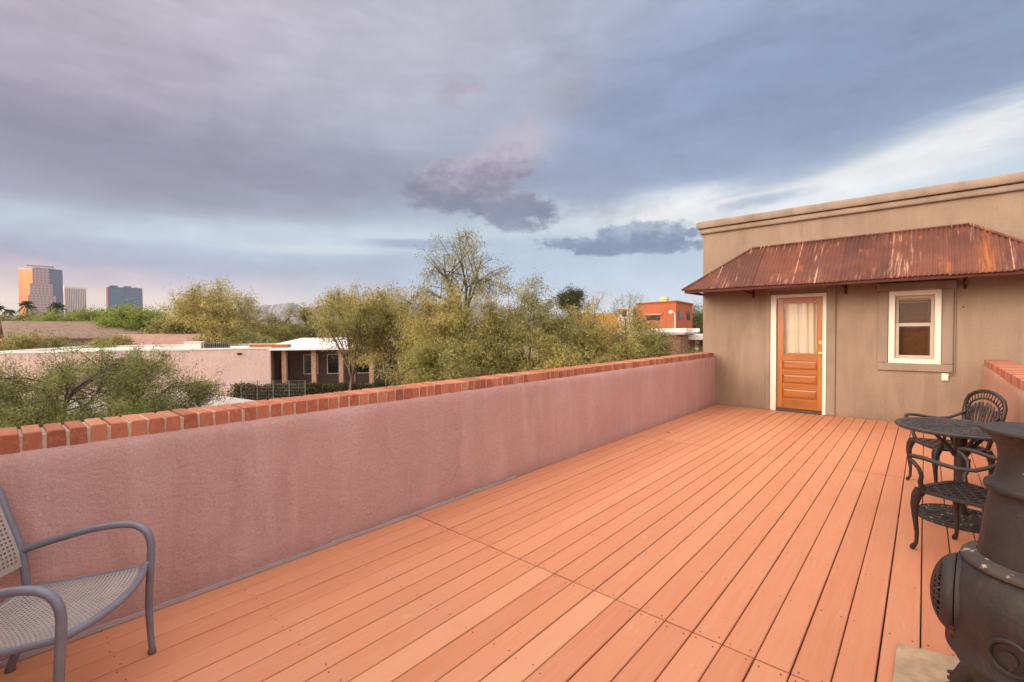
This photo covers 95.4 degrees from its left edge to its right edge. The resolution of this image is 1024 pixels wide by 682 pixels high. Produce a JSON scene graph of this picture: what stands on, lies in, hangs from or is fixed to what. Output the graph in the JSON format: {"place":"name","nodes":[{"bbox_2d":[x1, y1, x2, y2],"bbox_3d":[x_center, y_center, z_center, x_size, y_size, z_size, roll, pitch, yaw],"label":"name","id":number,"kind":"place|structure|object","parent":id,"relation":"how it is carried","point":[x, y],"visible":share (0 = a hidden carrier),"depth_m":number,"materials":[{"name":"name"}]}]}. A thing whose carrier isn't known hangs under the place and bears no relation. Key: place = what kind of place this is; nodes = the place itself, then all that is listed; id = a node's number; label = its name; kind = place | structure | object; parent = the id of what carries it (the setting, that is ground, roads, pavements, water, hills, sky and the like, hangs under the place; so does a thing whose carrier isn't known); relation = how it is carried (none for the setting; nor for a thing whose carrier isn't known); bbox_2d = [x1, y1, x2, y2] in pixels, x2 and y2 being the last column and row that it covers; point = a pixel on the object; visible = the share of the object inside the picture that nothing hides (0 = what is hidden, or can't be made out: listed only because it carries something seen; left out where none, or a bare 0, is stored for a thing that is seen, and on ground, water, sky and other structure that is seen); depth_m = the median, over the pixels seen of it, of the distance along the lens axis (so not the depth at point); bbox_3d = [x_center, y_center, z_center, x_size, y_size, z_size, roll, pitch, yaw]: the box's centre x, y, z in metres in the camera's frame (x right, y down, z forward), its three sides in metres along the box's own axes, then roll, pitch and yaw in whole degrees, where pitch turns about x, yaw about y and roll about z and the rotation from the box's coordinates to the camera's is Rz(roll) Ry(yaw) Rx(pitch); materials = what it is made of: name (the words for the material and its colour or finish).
{"place":"outdoors","nodes":[
{"label":"outdoors","id":0,"kind":"place"},
{"bbox_2d":[18,264,63,318],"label":"office tower","id":1,"kind":"structure","parent":0,"point":[40,287],"depth_m":690.13,"materials":[{"name":"concrete"}]},
{"bbox_2d":[63,286,86,316],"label":"office tower","id":2,"kind":"structure","parent":0,"point":[74,298],"depth_m":791.78,"materials":[{"name":"white concrete"}]},
{"bbox_2d":[106,285,142,311],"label":"office tower","id":3,"kind":"structure","parent":0,"point":[116,295],"depth_m":690.71,"materials":[{"name":"glass"}]},
{"bbox_2d":[218,302,313,329],"bbox_3d":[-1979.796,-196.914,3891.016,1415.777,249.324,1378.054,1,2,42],"label":"mesa","id":4,"kind":"structure","parent":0,"point":[276,308],"depth_m":3795.73,"materials":[{"name":"grey stone"}]},
{"bbox_2d":[0,341,697,405],"bbox_3d":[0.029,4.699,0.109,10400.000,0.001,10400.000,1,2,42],"label":"ground","id":5,"kind":"structure","parent":0,"point":[532,358],"depth_m":41.34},
{"bbox_2d":[2,309,15,317],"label":"palm tree","id":6,"kind":"object","parent":5,"relation":"on","point":[10,311],"visible":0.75,"depth_m":149.39,"materials":[{"name":"green plant"}]},
{"bbox_2d":[17,301,37,315],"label":"palm tree","id":7,"kind":"object","parent":5,"relation":"on","point":[28,305],"visible":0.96,"depth_m":149.37,"materials":[{"name":"green plant"}]},
{"bbox_2d":[0,309,65,324],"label":"mesquite tree","id":8,"kind":"object","parent":5,"relation":"on","point":[6,317],"visible":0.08,"depth_m":82.12,"materials":[{"name":"green plant"}]},
{"bbox_2d":[0,328,86,350],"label":"shrub","id":9,"kind":"object","parent":5,"relation":"on","point":[16,343],"visible":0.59,"depth_m":43.46,"materials":[{"name":"green plant"}]},
{"bbox_2d":[21,306,85,321],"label":"mesquite tree","id":10,"kind":"object","parent":5,"relation":"on","point":[54,315],"visible":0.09,"depth_m":78.30,"materials":[{"name":"green plant"}]},
{"bbox_2d":[46,302,66,312],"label":"palm tree","id":11,"kind":"object","parent":5,"relation":"on","point":[57,306],"visible":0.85,"depth_m":149.38,"materials":[{"name":"green plant"}]},
{"bbox_2d":[0,321,165,349],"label":"house","id":12,"kind":"structure","parent":5,"relation":"on","point":[83,331],"depth_m":61.41,"materials":[{"name":"brown"}]},
{"bbox_2d":[67,304,118,321],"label":"mesquite tree","id":13,"kind":"object","parent":5,"relation":"on","point":[85,315],"visible":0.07,"depth_m":73.15,"materials":[{"name":"green plant"}]},
{"bbox_2d":[65,332,139,347],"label":"shrub","id":14,"kind":"object","parent":5,"relation":"on","point":[125,340],"visible":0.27,"depth_m":46.97,"materials":[{"name":"green plant"}]},
{"bbox_2d":[28,374,205,426],"bbox_3d":[-7.817,2.652,9.226,2.886,4.168,2.796,0,1,0],"label":"shrub","id":15,"kind":"object","parent":5,"relation":"on","point":[125,408],"visible":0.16,"depth_m":9.49,"materials":[{"name":"green plant"}]},
{"bbox_2d":[0,330,234,429],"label":"mesquite tree","id":16,"kind":"object","parent":5,"relation":"on","point":[55,380],"visible":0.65,"depth_m":10.40,"materials":[{"name":"green plant"}]},
{"bbox_2d":[85,299,172,330],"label":"mesquite tree","id":17,"kind":"object","parent":5,"relation":"on","point":[131,317],"visible":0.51,"depth_m":67.51,"materials":[{"name":"green plant"}]},
{"bbox_2d":[6,390,255,424],"bbox_3d":[-11.779,3.233,14.278,7.481,2.420,5.867,0,2,30],"label":"carport","id":18,"kind":"object","parent":5,"relation":"on","point":[237,400],"visible":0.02,"depth_m":15.44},
{"bbox_2d":[0,343,276,400],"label":"pink house","id":19,"kind":"structure","parent":5,"relation":"on","point":[244,362],"depth_m":36.72,"materials":[{"name":"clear paint"}]},
{"bbox_2d":[184,341,204,348],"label":"roof unit","id":20,"kind":"structure","parent":19,"relation":"on","point":[194,344],"depth_m":37.18,"materials":[{"name":"white paint"}]},
{"bbox_2d":[204,343,229,347],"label":"roof unit","id":21,"kind":"structure","parent":19,"relation":"on","point":[216,345],"depth_m":37.76,"materials":[{"name":"grey metal"}]},
{"bbox_2d":[122,334,207,344],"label":"house","id":22,"kind":"structure","parent":5,"relation":"on","point":[163,339],"depth_m":59.77,"materials":[{"name":"paint"}]},
{"bbox_2d":[136,311,221,336],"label":"mesquite tree","id":23,"kind":"object","parent":5,"relation":"on","point":[175,328],"visible":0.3,"depth_m":64.30,"materials":[{"name":"green plant"}]},
{"bbox_2d":[152,275,276,345],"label":"acacia tree","id":24,"kind":"object","parent":5,"relation":"on","point":[220,307],"visible":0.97,"depth_m":48.00,"materials":[{"name":"green plant"}]},
{"bbox_2d":[241,380,305,399],"bbox_3d":[-15.680,3.339,30.583,4.261,1.500,0.070,0,1,0],"label":"wire fence","id":25,"kind":"object","parent":5,"relation":"on","point":[273,387],"visible":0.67,"depth_m":30.57,"materials":[{"name":"black metal"}]},
{"bbox_2d":[246,302,343,342],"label":"mesquite tree","id":26,"kind":"object","parent":5,"relation":"on","point":[283,330],"visible":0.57,"depth_m":53.89,"materials":[{"name":"green plant"}]},
{"bbox_2d":[223,381,402,400],"bbox_3d":[-11.341,3.443,31.365,16.284,1.468,2.244,0,1,-1],"label":"hedge","id":27,"kind":"object","parent":5,"relation":"on","point":[313,388],"visible":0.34,"depth_m":30.96,"materials":[{"name":"green plant"}]},
{"bbox_2d":[299,279,397,382],"bbox_3d":[-10.993,-0.040,32.231,6.874,8.531,6.202,-1,1,-28],"label":"mesquite tree","id":28,"kind":"object","parent":5,"relation":"on","point":[332,299],"visible":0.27,"depth_m":31.49,"materials":[{"name":"green plant"}]},
{"bbox_2d":[308,297,391,390],"bbox_3d":[-9.179,0.940,26.301,4.605,6.823,4.140,0,1,13],"label":"mesquite tree","id":29,"kind":"object","parent":5,"relation":"on","point":[344,325],"visible":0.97,"depth_m":26.23,"materials":[{"name":"green plant"}]},
{"bbox_2d":[0,352,715,667],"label":"parapet wall","id":30,"kind":"structure","parent":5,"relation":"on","point":[213,497],"depth_m":3.03,"materials":[{"name":"paint"}]},
{"bbox_2d":[333,279,431,384],"bbox_3d":[-6.935,0.221,27.965,7.488,8.167,7.425,1,2,34],"label":"mesquite tree","id":31,"kind":"object","parent":5,"relation":"on","point":[401,344],"visible":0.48,"depth_m":27.05,"materials":[{"name":"green plant"}]},
{"bbox_2d":[363,330,506,384],"bbox_3d":[-2.932,2.274,19.781,6.443,5.490,5.135,-1,2,-32],"label":"mesquite tree","id":32,"kind":"object","parent":5,"relation":"on","point":[431,363],"visible":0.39,"depth_m":18.77,"materials":[{"name":"green plant"}]},
{"bbox_2d":[209,323,697,346],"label":"treeline","id":33,"kind":"object","parent":5,"relation":"on","point":[263,340],"visible":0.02,"depth_m":128.85,"materials":[{"name":"green plant"}]},
{"bbox_2d":[385,281,525,381],"bbox_3d":[-2.752,0.977,23.579,7.247,8.372,7.464,0,1,8],"label":"mesquite tree","id":34,"kind":"object","parent":5,"relation":"on","point":[447,320],"visible":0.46,"depth_m":21.95,"materials":[{"name":"green plant"}]},
{"bbox_2d":[405,225,514,341],"bbox_3d":[-3.651,-2.051,32.217,7.900,12.457,8.649,0,1,4],"label":"mesquite tree","id":35,"kind":"object","parent":5,"relation":"on","point":[474,280],"visible":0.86,"depth_m":31.43,"materials":[{"name":"green plant"}]},
{"bbox_2d":[449,270,591,379],"bbox_3d":[0.406,0.680,23.145,7.107,8.608,7.322,0,1,10],"label":"mesquite tree","id":36,"kind":"object","parent":5,"relation":"on","point":[510,355],"visible":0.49,"depth_m":22.03,"materials":[{"name":"green plant"}]},
{"bbox_2d":[510,334,618,371],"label":"mesquite tree","id":37,"kind":"object","parent":5,"relation":"on","point":[557,359],"visible":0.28,"depth_m":19.65,"materials":[{"name":"green plant"}]},
{"bbox_2d":[551,283,588,313],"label":"pine tree","id":38,"kind":"object","parent":5,"relation":"on","point":[574,296],"visible":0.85,"depth_m":69.13,"materials":[{"name":"green plant"}]},
{"bbox_2d":[555,289,622,344],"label":"mesquite tree","id":39,"kind":"object","parent":5,"relation":"on","point":[600,320],"visible":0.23,"depth_m":28.58,"materials":[{"name":"green plant"}]},
{"bbox_2d":[578,313,617,355],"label":"ochre house","id":40,"kind":"structure","parent":5,"relation":"on","point":[611,314],"depth_m":64.62,"materials":[{"name":"yellow paint"}]},
{"bbox_2d":[539,293,665,364],"bbox_3d":[4.199,1.151,25.198,7.749,7.788,6.542,0,2,31],"label":"mesquite tree","id":41,"kind":"object","parent":5,"relation":"on","point":[598,337],"visible":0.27,"depth_m":23.50,"materials":[{"name":"green plant"}]},
{"bbox_2d":[604,290,655,348],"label":"mesquite tree","id":42,"kind":"object","parent":5,"relation":"on","point":[620,312],"visible":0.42,"depth_m":30.00,"materials":[{"name":"green plant"}]},
{"bbox_2d":[603,301,691,358],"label":"mesquite tree","id":43,"kind":"object","parent":5,"relation":"on","point":[662,344],"visible":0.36,"depth_m":26.13,"materials":[{"name":"green plant"}]},
{"bbox_2d":[678,346,702,354],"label":"mesquite tree","id":44,"kind":"object","parent":5,"relation":"on","point":[692,350],"visible":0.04,"depth_m":33.03,"materials":[{"name":"green plant"}]},
{"bbox_2d":[688,334,702,351],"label":"carport","id":45,"kind":"object","parent":5,"relation":"on","point":[699,337],"visible":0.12,"depth_m":41.57,"materials":[{"name":"metal"}]},
{"bbox_2d":[692,300,702,333],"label":"mesquite tree","id":46,"kind":"object","parent":5,"relation":"on","point":[697,322],"visible":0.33,"depth_m":65.83,"materials":[{"name":"green plant"}]},
{"bbox_2d":[981,360,1023,456],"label":"parapet wall","id":47,"kind":"structure","parent":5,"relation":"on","point":[1004,379],"depth_m":5.05,"materials":[{"name":"paint"}]},
{"bbox_2d":[249,337,453,384],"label":"porch house","id":48,"kind":"structure","parent":0,"point":[297,361],"depth_m":41.51,"materials":[{"name":"paint"}]},
{"bbox_2d":[279,359,289,383],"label":"door","id":49,"kind":"structure","parent":48,"relation":"in","point":[280,362],"depth_m":41.20,"materials":[{"name":"metal"}]},
{"bbox_2d":[303,354,317,373],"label":"window","id":50,"kind":"structure","parent":48,"relation":"in","point":[306,357],"depth_m":41.52,"materials":[{"name":"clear glass"}]},
{"bbox_2d":[327,354,338,373],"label":"window","id":51,"kind":"structure","parent":48,"relation":"in","point":[332,364],"depth_m":41.86,"materials":[{"name":"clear glass"}]},
{"bbox_2d":[356,353,368,372],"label":"window","id":52,"kind":"structure","parent":48,"relation":"in","point":[366,365],"depth_m":42.28,"materials":[{"name":"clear glass"}]},
{"bbox_2d":[383,353,394,372],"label":"window","id":53,"kind":"structure","parent":48,"relation":"in","point":[390,361],"depth_m":42.63,"materials":[{"name":"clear glass"}]},
{"bbox_2d":[220,301,550,332],"bbox_3d":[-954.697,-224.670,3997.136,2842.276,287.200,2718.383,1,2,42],"label":"hill","id":54,"kind":"structure","parent":0,"point":[476,306],"depth_m":3843.64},
{"bbox_2d":[0,405,995,681],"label":"deck","id":55,"kind":"structure","parent":0,"point":[720,543],"depth_m":2.75,"materials":[{"name":"wood"}]},
{"bbox_2d":[0,485,156,681],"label":"patio chair","id":56,"kind":"object","parent":55,"relation":"on","point":[25,592],"visible":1,"depth_m":1.95,"materials":[{"name":"grey metal"}]},
{"bbox_2d":[892,643,959,681],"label":"stone slab","id":57,"kind":"object","parent":55,"relation":"on","point":[913,664],"depth_m":2.02,"materials":[{"name":"beige stone"}]},
{"bbox_2d":[930,422,1023,681],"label":"chiminea","id":58,"kind":"object","parent":57,"relation":"on","point":[977,594],"visible":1,"depth_m":1.53,"materials":[{"name":"metal"}]},
{"bbox_2d":[930,552,957,629],"bbox_3d":[1.594,0.915,1.721,0.282,0.282,0.073,-2,2,-43],"label":"door","id":59,"kind":"structure","parent":58,"relation":"in","point":[941,592],"depth_m":1.65,"materials":[{"name":"metal"}]},
{"bbox_2d":[894,417,992,532],"bbox_3d":[3.499,1.029,3.637,0.802,0.730,0.802,1,2,42],"label":"bistro table","id":60,"kind":"object","parent":55,"relation":"on","point":[960,432],"visible":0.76,"depth_m":3.61,"materials":[{"name":"metal"}]},
{"bbox_2d":[907,447,996,548],"bbox_3d":[2.998,0.944,2.977,0.549,0.936,0.532,-1,1,-18],"label":"bistro chair","id":61,"kind":"object","parent":55,"relation":"on","point":[958,492],"visible":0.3,"depth_m":3.11,"materials":[{"name":"metal"}]},
{"bbox_2d":[904,389,1007,481],"bbox_3d":[4.070,0.906,4.293,0.532,0.936,0.549,0,1,16],"label":"bistro chair","id":62,"kind":"object","parent":55,"relation":"on","point":[938,446],"visible":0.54,"depth_m":4.23,"materials":[{"name":"metal"}]},
{"bbox_2d":[0,0,1023,318],"label":"sky","id":63,"kind":"structure","parent":0,"point":[290,151],"materials":[{"name":"grey"}]},
{"bbox_2d":[618,307,635,332],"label":"white house","id":64,"kind":"structure","parent":0,"point":[625,316],"depth_m":61.24,"materials":[{"name":"clear paint"}]},
{"bbox_2d":[611,328,699,355],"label":"brick house","id":65,"kind":"structure","parent":0,"point":[681,334],"depth_m":40.13,"materials":[{"name":"brick"}]},
{"bbox_2d":[636,297,693,328],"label":"orange house","id":66,"kind":"structure","parent":0,"point":[663,307],"depth_m":57.13,"materials":[{"name":"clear paint"}]},
{"bbox_2d":[643,313,661,319],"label":"window","id":67,"kind":"structure","parent":66,"relation":"in","point":[654,316],"depth_m":57.47,"materials":[{"name":"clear glass"}]},
{"bbox_2d":[681,171,1023,421],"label":"stucco house","id":68,"kind":"structure","parent":0,"point":[854,269],"depth_m":7.52,"materials":[{"name":"beige paint"}]},
{"bbox_2d":[776,296,822,410],"bbox_3d":[5.113,0.224,8.291,0.712,1.995,0.108,1,2,42],"label":"door","id":69,"kind":"structure","parent":68,"relation":"in","point":[799,375],"depth_m":8.31,"materials":[{"name":"brown wood"}]},
{"bbox_2d":[784,303,816,353],"bbox_3d":[5.180,-0.221,8.348,0.660,1.030,0.054,1,2,42],"label":"curtain","id":70,"kind":"object","parent":69,"relation":"hanging from","point":[800,327],"visible":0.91,"depth_m":8.36,"materials":[{"name":"white fabric"}]},
{"bbox_2d":[895,299,934,355],"bbox_3d":[6.363,-0.183,7.362,0.565,0.934,0.047,1,2,42],"label":"window blind","id":71,"kind":"object","parent":68,"relation":"attached to","point":[914,340],"depth_m":7.36,"materials":[{"name":"brown fabric"}]},
{"bbox_2d":[888,289,941,363],"bbox_3d":[6.277,-0.218,7.265,0.621,1.138,0.105,1,2,42],"label":"window","id":72,"kind":"structure","parent":68,"relation":"in","point":[935,295],"depth_m":7.22,"materials":[{"name":"white paint"}]}
]}

